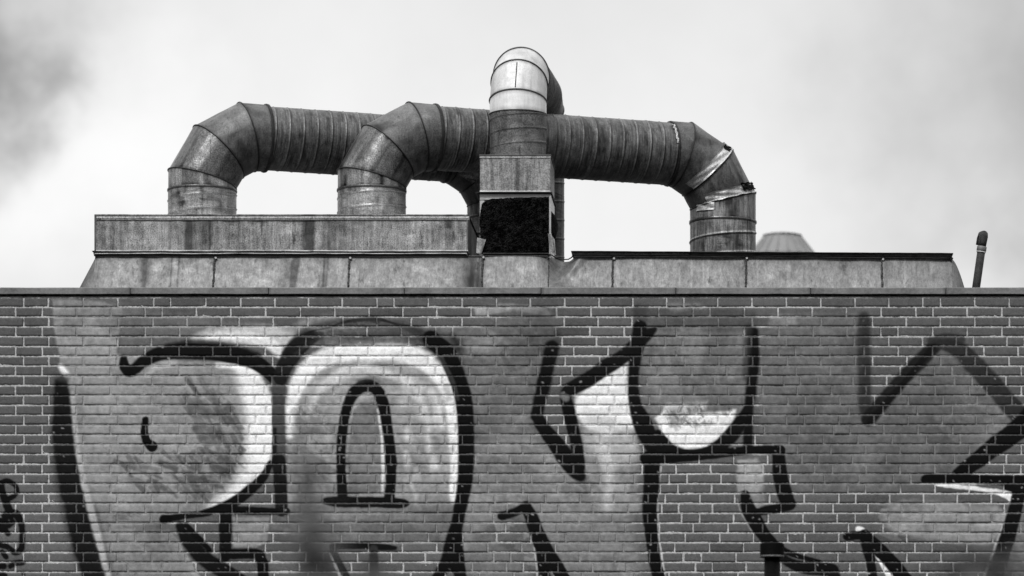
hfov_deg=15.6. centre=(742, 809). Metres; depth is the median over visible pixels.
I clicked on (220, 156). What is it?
ventilation duct
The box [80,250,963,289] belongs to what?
metal roof kerb
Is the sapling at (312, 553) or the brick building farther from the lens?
the brick building
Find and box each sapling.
[271,449,391,575]
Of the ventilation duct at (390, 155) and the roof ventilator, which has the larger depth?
the roof ventilator
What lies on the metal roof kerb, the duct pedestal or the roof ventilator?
the duct pedestal
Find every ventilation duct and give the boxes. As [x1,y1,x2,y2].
[167,102,479,255]
[337,101,756,251]
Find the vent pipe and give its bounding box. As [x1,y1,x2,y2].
[972,231,987,287]
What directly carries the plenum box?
on the metal roof kerb
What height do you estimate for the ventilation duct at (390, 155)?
1.311 m
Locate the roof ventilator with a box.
[756,232,813,251]
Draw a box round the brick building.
[0,287,1023,575]
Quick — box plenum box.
[94,214,478,255]
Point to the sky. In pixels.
(872, 126)
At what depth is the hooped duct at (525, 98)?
27.44 m
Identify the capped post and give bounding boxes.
[760,542,783,575]
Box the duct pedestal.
[475,155,557,258]
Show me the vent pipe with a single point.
(981, 240)
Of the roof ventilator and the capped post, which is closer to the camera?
the capped post
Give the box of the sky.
[0,0,1023,287]
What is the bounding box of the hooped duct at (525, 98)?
[489,47,564,261]

